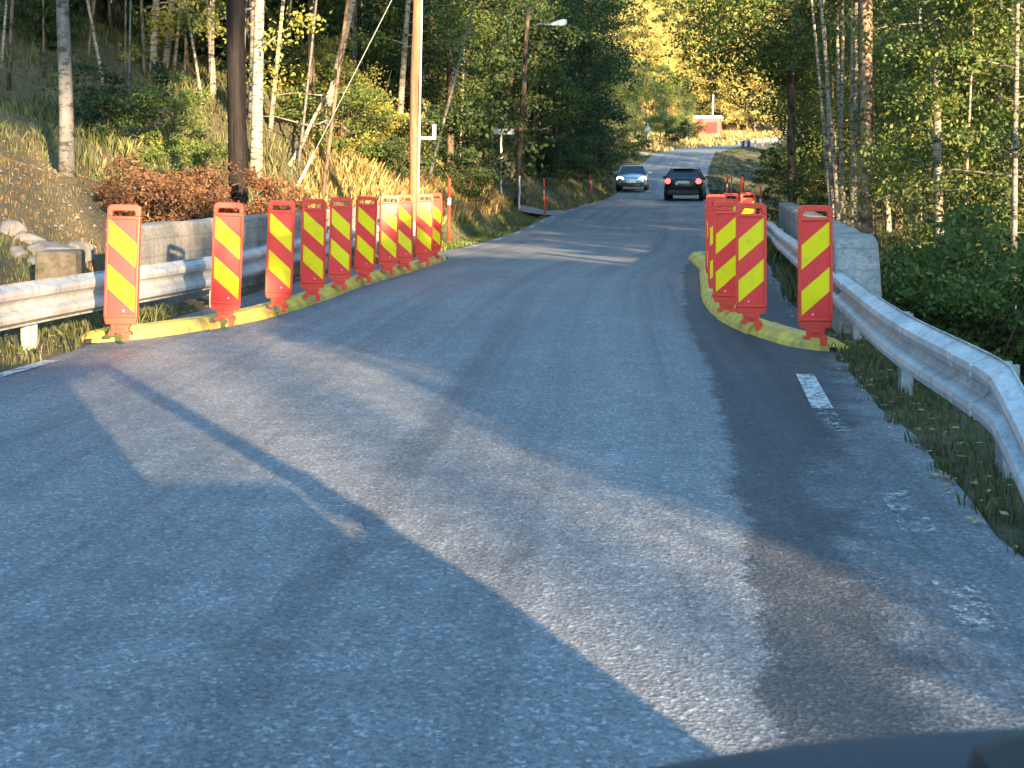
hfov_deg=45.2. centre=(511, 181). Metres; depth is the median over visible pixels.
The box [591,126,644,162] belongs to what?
undergrowth bush
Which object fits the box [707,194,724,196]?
marker panel
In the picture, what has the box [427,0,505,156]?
birch tree
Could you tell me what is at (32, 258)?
rock
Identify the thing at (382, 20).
alder tree
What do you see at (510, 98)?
undergrowth bush
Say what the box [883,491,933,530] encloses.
road marking
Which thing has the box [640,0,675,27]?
autumn tree
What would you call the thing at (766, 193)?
undergrowth bush
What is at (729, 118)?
autumn tree
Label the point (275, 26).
spruce tree
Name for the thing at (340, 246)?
marker panel
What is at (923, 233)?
birch tree
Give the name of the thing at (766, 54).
spreading tree
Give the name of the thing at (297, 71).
green bush
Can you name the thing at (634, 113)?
alder tree
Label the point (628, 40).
autumn tree
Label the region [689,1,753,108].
autumn tree
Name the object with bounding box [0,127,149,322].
fallen leaves
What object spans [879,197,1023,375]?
green bush
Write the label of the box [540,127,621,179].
undergrowth bush
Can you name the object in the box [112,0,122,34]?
alder tree
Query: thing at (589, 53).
alder tree
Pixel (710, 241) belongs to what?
marker panel
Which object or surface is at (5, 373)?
road marking
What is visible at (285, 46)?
birch tree
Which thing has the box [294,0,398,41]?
alder tree
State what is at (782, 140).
alder tree
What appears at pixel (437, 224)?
marker panel
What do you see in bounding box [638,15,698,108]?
autumn tree
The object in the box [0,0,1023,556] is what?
ground
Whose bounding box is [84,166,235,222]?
brown bush
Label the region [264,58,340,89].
undergrowth bush
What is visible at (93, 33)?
birch tree
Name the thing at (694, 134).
undergrowth bush
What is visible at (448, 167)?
undergrowth bush
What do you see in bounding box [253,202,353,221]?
brown bush
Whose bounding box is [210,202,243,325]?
marker panel
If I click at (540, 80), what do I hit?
alder tree
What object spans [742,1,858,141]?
alder tree
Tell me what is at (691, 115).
alder tree
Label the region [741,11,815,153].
alder tree
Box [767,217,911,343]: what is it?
ravine grass
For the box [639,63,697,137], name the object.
alder tree
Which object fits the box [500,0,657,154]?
alder tree
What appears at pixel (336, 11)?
birch tree
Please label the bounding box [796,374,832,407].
road marking
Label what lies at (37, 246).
rock
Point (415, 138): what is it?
wooden post
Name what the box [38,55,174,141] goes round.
undergrowth bush
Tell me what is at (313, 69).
birch tree
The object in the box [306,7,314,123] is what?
birch tree
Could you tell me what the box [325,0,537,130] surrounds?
alder tree
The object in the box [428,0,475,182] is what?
birch tree
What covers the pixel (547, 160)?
undergrowth bush
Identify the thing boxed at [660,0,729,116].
autumn tree
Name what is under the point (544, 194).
snow stake
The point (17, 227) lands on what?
rock
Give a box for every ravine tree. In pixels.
[836,0,953,244]
[849,0,914,244]
[856,0,922,281]
[856,0,982,251]
[900,0,994,207]
[908,0,994,204]
[942,14,1010,168]
[978,2,1023,180]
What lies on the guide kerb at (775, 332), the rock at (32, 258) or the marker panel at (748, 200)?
the marker panel at (748, 200)
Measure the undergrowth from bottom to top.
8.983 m
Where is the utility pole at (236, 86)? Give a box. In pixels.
[226,0,247,214]
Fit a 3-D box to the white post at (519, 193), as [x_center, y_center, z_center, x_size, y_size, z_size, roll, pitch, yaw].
[0.242,0.445,39.500,0.083,1.293,0.056,0,0,0]
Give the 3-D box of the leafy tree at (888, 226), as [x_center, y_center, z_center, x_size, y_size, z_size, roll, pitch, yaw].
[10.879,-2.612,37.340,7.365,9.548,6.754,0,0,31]
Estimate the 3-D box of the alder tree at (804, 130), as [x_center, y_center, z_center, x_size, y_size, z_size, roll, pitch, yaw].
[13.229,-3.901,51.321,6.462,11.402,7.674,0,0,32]
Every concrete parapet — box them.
[139,205,379,310]
[778,202,881,333]
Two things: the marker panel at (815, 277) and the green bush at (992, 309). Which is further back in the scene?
the green bush at (992, 309)
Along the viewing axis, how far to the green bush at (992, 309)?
12.24 m
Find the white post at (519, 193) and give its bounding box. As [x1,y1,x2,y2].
[518,176,520,208]
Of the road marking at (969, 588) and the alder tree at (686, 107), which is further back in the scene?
the alder tree at (686, 107)
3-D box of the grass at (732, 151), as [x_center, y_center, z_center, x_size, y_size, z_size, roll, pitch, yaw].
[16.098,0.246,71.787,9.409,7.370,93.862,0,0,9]
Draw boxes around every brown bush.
[68,150,274,222]
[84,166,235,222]
[92,157,326,221]
[216,183,329,220]
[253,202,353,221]
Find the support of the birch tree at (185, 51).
on the ground at (74, 200)
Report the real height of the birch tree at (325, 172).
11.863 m
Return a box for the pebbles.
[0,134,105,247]
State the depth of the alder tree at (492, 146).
43.50 m
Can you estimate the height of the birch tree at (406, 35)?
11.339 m
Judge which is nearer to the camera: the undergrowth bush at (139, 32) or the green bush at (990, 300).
the green bush at (990, 300)
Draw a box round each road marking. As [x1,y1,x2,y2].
[0,360,57,375]
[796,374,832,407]
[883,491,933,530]
[932,581,1007,628]
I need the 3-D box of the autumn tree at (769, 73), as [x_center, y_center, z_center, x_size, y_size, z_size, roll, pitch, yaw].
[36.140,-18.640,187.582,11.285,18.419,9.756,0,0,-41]
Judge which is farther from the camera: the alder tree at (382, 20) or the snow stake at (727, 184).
the alder tree at (382, 20)
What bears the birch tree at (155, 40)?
on the ground at (74, 200)
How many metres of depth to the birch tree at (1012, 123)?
12.88 m
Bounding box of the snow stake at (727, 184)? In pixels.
[725,175,728,197]
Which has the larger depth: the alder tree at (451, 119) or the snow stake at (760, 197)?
the alder tree at (451, 119)
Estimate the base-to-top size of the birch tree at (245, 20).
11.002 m
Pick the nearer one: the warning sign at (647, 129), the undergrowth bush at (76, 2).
the undergrowth bush at (76, 2)
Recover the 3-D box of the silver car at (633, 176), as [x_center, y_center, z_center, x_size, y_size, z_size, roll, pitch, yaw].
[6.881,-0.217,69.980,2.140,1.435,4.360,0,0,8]
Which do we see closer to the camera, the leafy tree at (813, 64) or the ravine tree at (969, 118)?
the ravine tree at (969, 118)
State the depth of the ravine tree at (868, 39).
18.72 m
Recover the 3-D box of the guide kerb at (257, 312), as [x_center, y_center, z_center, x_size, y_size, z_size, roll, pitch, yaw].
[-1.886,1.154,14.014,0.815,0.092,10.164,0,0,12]
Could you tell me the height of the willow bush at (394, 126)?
2.565 m
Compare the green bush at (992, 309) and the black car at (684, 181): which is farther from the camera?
the black car at (684, 181)
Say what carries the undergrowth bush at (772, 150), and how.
on the ground at (74, 200)
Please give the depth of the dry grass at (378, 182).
24.85 m
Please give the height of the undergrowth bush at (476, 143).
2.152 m
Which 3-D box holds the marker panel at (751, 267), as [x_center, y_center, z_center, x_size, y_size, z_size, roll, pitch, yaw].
[1.867,0.657,9.590,0.236,0.985,0.101,0,-1,8]
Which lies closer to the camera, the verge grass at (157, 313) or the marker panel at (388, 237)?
the verge grass at (157, 313)
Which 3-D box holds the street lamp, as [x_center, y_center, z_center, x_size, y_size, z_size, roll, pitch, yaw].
[0.910,-2.325,39.755,1.822,6.762,0.320,0,0,22]
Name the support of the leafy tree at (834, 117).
on the ground at (74, 200)
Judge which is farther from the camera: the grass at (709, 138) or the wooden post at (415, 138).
the grass at (709, 138)
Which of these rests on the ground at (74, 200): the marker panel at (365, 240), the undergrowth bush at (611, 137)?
the undergrowth bush at (611, 137)
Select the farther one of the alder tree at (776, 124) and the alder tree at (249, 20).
the alder tree at (776, 124)
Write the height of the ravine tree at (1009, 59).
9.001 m
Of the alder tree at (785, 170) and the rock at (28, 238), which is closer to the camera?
the rock at (28, 238)
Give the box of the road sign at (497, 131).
[492,129,513,195]
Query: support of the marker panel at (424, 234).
on the guide kerb at (257, 312)
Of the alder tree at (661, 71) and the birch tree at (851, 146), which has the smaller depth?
the birch tree at (851, 146)
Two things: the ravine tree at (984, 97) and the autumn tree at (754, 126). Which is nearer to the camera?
the ravine tree at (984, 97)
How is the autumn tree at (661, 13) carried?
on the ground at (74, 200)
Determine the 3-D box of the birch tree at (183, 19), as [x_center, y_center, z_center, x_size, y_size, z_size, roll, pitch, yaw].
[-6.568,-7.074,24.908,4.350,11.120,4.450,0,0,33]
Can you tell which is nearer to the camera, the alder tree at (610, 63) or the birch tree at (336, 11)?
the birch tree at (336, 11)
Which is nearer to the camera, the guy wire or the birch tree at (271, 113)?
the guy wire
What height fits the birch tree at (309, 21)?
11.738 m
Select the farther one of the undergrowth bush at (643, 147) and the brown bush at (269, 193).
the undergrowth bush at (643, 147)
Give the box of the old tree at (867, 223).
[860,0,875,237]
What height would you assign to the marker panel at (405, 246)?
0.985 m
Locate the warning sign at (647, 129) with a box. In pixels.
[644,123,651,149]
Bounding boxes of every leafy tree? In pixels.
[722,12,883,204]
[755,1,894,232]
[767,0,925,244]
[780,0,918,245]
[800,0,1019,224]
[807,1,1011,240]
[813,0,1022,243]
[820,0,1023,333]
[821,9,970,225]
[833,0,1022,308]
[833,7,960,193]
[844,7,1023,331]
[846,0,1023,322]
[856,20,1021,307]
[881,2,1023,239]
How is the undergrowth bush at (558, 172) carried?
on the ground at (74, 200)
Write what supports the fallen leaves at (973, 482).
on the ground at (74, 200)
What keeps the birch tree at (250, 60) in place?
on the ground at (74, 200)
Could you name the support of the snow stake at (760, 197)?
on the ground at (74, 200)
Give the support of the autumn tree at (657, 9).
on the ground at (74, 200)
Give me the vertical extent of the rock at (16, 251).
0.132 m
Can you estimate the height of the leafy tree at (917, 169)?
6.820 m
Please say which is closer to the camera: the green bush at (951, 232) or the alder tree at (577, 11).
the green bush at (951, 232)
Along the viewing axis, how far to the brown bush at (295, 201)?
17.33 m
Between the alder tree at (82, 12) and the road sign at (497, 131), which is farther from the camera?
the road sign at (497, 131)
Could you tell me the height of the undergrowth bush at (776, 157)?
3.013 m
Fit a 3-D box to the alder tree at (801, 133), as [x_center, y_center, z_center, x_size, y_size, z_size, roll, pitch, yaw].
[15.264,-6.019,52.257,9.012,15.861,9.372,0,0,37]
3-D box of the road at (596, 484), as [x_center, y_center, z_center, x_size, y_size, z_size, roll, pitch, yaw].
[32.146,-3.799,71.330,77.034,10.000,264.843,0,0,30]
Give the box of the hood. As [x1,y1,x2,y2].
[647,728,1023,767]
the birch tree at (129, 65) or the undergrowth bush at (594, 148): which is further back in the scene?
the undergrowth bush at (594, 148)
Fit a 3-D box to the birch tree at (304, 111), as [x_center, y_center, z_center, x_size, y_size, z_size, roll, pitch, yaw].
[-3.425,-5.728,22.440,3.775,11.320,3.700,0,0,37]
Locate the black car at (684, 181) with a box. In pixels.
[663,168,709,199]
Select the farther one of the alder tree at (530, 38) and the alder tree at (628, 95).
the alder tree at (628, 95)
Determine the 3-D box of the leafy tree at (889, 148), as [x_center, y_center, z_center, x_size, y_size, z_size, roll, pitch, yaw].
[10.386,-0.484,27.762,6.640,8.613,5.806,0,0,36]
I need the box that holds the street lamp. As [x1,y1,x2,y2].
[514,6,566,208]
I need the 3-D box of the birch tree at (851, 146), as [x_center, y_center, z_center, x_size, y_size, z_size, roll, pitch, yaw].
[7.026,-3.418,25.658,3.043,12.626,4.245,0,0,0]
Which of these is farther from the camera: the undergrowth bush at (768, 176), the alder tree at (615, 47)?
the alder tree at (615, 47)
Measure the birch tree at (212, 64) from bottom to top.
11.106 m
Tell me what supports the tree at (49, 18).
on the ground at (74, 200)
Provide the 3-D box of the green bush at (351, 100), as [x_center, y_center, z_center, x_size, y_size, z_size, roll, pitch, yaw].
[-3.500,-1.282,24.699,2.664,2.144,2.370,0,0,34]
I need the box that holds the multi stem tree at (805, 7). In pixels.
[725,0,858,230]
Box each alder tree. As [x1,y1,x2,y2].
[79,0,88,19]
[95,0,281,52]
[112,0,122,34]
[205,0,279,58]
[266,0,397,88]
[287,0,428,92]
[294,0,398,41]
[302,0,523,173]
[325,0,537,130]
[340,0,411,60]
[376,2,568,82]
[383,0,559,161]
[385,0,563,82]
[470,0,597,113]
[475,0,601,151]
[485,0,598,146]
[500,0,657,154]
[519,0,644,145]
[538,6,627,130]
[543,0,654,141]
[572,4,635,102]
[572,18,631,156]
[599,54,645,150]
[605,57,649,139]
[617,59,653,136]
[620,59,681,139]
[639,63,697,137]
[647,69,682,136]
[667,75,706,131]
[675,92,704,134]
[737,8,890,198]
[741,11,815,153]
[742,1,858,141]
[742,5,833,158]
[758,5,906,222]
[764,1,891,180]
[765,40,814,160]
[766,15,859,163]
[785,4,902,228]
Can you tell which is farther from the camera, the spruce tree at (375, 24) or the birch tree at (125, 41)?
the spruce tree at (375, 24)
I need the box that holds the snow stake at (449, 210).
[447,178,450,244]
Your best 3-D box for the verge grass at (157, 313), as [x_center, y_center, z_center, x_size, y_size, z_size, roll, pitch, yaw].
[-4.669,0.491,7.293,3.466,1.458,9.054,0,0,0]
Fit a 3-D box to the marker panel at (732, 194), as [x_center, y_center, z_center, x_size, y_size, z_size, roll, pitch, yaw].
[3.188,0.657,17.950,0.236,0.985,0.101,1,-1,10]
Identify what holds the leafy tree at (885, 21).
on the ground at (74, 200)
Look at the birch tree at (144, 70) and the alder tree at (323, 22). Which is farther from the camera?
the alder tree at (323, 22)
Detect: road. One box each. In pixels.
[0,142,1023,767]
[639,152,655,155]
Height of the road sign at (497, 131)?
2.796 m
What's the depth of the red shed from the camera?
166.61 m
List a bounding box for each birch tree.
[0,0,7,62]
[7,0,13,90]
[42,0,44,77]
[85,0,95,76]
[86,0,103,84]
[108,0,113,42]
[111,0,206,71]
[124,0,126,97]
[128,0,131,109]
[140,0,146,78]
[145,0,225,73]
[169,0,225,98]
[172,4,180,72]
[182,4,189,74]
[184,0,202,103]
[184,10,185,74]
[187,0,331,178]
[192,0,195,69]
[209,0,214,98]
[245,0,247,44]
[248,0,254,122]
[268,0,284,130]
[279,0,291,91]
[296,0,317,173]
[306,0,359,128]
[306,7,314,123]
[308,0,312,121]
[311,0,316,128]
[318,0,355,136]
[320,0,348,198]
[347,0,488,169]
[353,3,356,136]
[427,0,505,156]
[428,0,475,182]
[810,0,832,218]
[819,0,840,222]
[837,0,1009,268]
[850,0,853,226]
[892,1,1023,282]
[893,0,1023,334]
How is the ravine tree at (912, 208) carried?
on the ground at (74, 200)
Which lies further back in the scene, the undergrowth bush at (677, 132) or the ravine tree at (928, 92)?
the undergrowth bush at (677, 132)
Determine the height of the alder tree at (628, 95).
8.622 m
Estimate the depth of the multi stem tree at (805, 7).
27.00 m
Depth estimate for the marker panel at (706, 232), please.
13.70 m
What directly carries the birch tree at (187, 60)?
on the ground at (74, 200)
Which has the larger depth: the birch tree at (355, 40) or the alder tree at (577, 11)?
the alder tree at (577, 11)
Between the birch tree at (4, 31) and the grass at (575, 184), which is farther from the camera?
the grass at (575, 184)
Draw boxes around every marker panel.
[104,204,141,341]
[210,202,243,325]
[265,200,295,312]
[300,199,325,300]
[328,197,352,290]
[354,196,376,282]
[378,195,399,274]
[395,194,412,270]
[415,194,433,265]
[426,193,441,259]
[705,197,726,273]
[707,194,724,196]
[708,199,732,296]
[713,201,740,311]
[723,193,738,210]
[736,203,766,329]
[740,192,755,213]
[798,205,832,345]
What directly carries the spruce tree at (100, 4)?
on the ground at (74, 200)
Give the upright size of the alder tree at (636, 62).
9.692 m
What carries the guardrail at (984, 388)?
on the ground at (74, 200)
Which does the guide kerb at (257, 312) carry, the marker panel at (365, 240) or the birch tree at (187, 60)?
the marker panel at (365, 240)
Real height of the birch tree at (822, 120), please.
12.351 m
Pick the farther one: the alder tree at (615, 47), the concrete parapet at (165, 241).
the alder tree at (615, 47)
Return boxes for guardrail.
[0,224,378,349]
[740,136,803,147]
[767,220,1023,501]
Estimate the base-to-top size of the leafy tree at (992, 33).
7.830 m
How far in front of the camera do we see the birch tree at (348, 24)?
25.12 m
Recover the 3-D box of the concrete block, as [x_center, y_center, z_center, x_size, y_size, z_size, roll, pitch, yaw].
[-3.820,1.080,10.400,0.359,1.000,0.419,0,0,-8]
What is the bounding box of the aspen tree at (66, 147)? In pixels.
[56,0,76,177]
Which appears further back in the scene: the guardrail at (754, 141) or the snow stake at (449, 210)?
the guardrail at (754, 141)
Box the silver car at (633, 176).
[614,165,650,190]
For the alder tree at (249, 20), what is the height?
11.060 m
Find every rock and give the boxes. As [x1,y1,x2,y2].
[0,220,28,235]
[9,246,26,258]
[13,233,45,243]
[27,255,34,265]
[28,240,76,254]
[66,241,93,263]
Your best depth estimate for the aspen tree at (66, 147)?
16.62 m
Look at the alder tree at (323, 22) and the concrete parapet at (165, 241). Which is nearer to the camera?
the concrete parapet at (165, 241)
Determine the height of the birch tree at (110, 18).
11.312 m
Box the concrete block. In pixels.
[35,249,85,279]
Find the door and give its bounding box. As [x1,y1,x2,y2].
[706,122,716,132]
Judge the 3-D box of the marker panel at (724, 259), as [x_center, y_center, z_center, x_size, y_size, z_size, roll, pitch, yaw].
[1.839,0.658,10.499,0.236,0.985,0.101,0,0,4]
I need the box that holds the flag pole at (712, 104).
[712,95,713,115]
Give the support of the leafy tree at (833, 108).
on the ground at (74, 200)
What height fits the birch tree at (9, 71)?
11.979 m
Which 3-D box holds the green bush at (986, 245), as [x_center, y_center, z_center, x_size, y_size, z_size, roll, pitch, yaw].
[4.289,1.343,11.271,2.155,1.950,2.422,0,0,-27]
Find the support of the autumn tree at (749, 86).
on the ground at (74, 200)
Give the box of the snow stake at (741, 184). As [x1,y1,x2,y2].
[739,177,743,201]
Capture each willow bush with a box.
[266,32,370,113]
[303,52,438,157]
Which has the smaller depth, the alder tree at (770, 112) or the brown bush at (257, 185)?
the brown bush at (257, 185)
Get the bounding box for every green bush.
[104,70,212,156]
[129,129,227,191]
[272,65,401,156]
[282,51,355,112]
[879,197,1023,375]
[880,217,1023,378]
[881,223,1023,382]
[881,243,1023,385]
[928,281,1022,361]
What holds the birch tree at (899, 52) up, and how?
on the ground at (74, 200)
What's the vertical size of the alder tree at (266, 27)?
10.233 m
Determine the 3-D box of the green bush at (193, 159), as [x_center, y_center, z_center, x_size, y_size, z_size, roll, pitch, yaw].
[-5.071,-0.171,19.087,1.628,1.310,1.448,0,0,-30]
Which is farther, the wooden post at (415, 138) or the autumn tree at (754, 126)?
the autumn tree at (754, 126)
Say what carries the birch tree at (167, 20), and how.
on the ground at (74, 200)
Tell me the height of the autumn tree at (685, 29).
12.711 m
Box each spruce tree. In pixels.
[73,0,201,27]
[133,0,364,79]
[138,0,405,78]
[284,0,490,143]
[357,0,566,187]
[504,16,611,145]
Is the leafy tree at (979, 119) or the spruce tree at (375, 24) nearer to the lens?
the leafy tree at (979, 119)
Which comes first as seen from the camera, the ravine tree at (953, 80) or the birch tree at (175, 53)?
the ravine tree at (953, 80)
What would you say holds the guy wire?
on the ground at (74, 200)
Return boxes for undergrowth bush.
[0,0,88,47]
[35,0,98,13]
[38,0,90,16]
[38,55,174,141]
[96,4,145,34]
[118,0,206,62]
[124,5,195,53]
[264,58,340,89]
[356,107,456,181]
[405,104,497,172]
[420,144,504,200]
[488,77,534,137]
[501,123,587,177]
[523,132,591,183]
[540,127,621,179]
[553,132,626,180]
[578,132,634,177]
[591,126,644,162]
[610,131,653,159]
[660,118,692,143]
[674,119,708,140]
[747,154,807,201]
[753,145,802,183]
[761,182,825,220]
[766,137,804,164]
[776,173,849,219]
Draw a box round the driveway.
[520,206,566,214]
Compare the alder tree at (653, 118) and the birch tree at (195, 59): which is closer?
the birch tree at (195, 59)
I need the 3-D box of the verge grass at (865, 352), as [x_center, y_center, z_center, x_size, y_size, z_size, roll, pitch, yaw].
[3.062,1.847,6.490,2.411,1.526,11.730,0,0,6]
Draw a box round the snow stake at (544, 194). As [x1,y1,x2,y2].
[543,178,544,214]
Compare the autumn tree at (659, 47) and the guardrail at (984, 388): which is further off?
the autumn tree at (659, 47)
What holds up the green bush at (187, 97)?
on the ground at (74, 200)
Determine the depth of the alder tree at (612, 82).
78.96 m
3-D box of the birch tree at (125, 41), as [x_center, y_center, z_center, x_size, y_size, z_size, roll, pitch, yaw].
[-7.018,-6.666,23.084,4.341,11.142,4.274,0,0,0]
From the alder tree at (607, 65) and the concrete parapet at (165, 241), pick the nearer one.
the concrete parapet at (165, 241)
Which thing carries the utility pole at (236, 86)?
on the ground at (74, 200)
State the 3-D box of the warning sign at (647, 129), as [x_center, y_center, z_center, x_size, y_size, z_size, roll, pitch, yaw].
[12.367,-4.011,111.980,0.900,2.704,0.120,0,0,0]
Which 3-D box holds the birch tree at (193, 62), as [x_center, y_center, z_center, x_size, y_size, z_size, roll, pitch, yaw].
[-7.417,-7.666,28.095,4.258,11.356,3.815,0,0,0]
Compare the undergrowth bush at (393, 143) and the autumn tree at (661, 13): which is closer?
the undergrowth bush at (393, 143)
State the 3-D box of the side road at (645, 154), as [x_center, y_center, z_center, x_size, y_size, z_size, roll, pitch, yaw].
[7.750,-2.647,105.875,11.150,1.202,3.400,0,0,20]
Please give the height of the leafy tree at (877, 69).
10.962 m
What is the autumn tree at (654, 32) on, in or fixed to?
on the ground at (74, 200)
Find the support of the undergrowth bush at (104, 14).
on the ground at (74, 200)
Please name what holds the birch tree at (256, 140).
on the ground at (74, 200)
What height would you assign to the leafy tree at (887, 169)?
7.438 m
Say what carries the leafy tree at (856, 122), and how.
on the ground at (74, 200)
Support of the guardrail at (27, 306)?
on the ground at (74, 200)
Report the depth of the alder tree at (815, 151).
40.42 m
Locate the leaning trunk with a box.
[263,54,360,166]
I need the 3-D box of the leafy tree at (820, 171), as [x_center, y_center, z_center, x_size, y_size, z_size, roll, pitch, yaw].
[9.714,-1.996,38.339,6.313,8.184,5.790,0,0,38]
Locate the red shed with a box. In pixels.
[694,115,722,135]
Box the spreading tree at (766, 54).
[596,0,884,202]
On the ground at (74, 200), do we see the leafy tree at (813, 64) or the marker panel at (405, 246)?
the leafy tree at (813, 64)
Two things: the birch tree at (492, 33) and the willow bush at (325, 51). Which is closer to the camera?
the willow bush at (325, 51)
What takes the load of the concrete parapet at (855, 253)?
on the ground at (74, 200)
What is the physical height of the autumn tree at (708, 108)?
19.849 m
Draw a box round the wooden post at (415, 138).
[409,0,435,256]
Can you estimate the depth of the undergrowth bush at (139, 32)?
28.17 m
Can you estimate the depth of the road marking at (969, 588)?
3.45 m
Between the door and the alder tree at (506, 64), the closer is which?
the alder tree at (506, 64)
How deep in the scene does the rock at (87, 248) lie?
12.22 m
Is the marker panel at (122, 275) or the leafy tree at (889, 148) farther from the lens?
the leafy tree at (889, 148)
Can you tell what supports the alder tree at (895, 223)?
on the ground at (74, 200)
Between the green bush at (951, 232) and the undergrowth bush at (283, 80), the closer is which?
the green bush at (951, 232)
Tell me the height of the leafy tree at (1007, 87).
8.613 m
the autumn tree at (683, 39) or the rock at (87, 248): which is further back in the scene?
the autumn tree at (683, 39)
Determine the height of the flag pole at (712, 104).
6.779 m
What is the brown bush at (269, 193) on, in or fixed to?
on the ground at (74, 200)
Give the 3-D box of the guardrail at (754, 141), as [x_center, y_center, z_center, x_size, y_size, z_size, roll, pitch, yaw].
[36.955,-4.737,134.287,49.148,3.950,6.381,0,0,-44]
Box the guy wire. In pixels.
[297,0,391,185]
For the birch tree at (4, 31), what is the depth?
23.85 m
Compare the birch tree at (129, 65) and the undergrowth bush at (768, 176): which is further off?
the undergrowth bush at (768, 176)
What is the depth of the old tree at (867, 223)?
19.11 m
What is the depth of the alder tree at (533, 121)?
54.85 m
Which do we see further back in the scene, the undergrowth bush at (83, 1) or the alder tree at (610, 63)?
the alder tree at (610, 63)
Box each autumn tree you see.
[608,10,641,98]
[616,11,648,80]
[617,2,676,113]
[620,0,660,60]
[634,22,678,112]
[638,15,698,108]
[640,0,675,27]
[643,4,677,81]
[650,25,701,107]
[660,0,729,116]
[671,0,709,88]
[678,14,704,79]
[684,2,754,116]
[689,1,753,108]
[712,5,784,131]
[712,50,762,131]
[713,17,778,131]
[731,4,773,114]
[754,9,784,101]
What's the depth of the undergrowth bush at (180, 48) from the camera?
27.32 m
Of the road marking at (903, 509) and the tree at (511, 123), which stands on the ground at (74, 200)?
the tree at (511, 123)
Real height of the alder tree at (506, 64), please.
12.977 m
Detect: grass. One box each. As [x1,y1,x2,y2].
[0,228,200,373]
[248,91,545,258]
[297,105,512,224]
[489,128,666,210]
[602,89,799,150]
[707,146,921,267]
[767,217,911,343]
[787,298,1023,555]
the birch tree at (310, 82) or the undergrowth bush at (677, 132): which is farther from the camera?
the undergrowth bush at (677, 132)
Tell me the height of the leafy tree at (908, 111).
7.830 m
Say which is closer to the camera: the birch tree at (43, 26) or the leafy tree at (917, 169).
the leafy tree at (917, 169)
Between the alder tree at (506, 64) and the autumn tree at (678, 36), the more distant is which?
the autumn tree at (678, 36)
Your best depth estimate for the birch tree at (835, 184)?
25.07 m
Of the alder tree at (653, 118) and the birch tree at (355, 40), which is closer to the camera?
the birch tree at (355, 40)
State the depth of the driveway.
40.86 m
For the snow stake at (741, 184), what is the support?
on the ground at (74, 200)
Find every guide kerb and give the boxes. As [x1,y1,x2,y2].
[77,254,447,342]
[688,249,847,351]
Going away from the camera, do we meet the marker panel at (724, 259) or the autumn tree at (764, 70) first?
the marker panel at (724, 259)
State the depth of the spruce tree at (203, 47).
31.34 m
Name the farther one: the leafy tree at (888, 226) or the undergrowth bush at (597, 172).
the undergrowth bush at (597, 172)
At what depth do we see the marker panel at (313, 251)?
11.85 m
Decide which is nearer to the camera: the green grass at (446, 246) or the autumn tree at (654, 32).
the green grass at (446, 246)
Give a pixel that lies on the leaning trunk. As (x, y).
(305, 136)
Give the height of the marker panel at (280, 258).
0.985 m
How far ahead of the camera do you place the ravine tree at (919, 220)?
23.82 m
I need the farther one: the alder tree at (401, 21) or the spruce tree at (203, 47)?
the alder tree at (401, 21)
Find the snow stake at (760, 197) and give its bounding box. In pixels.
[759,184,761,213]
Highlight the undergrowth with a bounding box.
[0,0,323,214]
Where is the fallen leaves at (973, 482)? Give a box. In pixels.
[791,309,1017,547]
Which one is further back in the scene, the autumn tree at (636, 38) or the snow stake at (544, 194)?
the autumn tree at (636, 38)
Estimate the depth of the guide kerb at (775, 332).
9.61 m
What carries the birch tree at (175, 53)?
on the ground at (74, 200)
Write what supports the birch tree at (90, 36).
on the ground at (74, 200)
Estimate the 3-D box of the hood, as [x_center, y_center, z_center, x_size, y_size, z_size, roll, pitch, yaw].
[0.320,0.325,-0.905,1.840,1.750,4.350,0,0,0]
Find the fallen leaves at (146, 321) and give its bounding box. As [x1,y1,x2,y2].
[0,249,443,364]
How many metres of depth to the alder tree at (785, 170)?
45.74 m

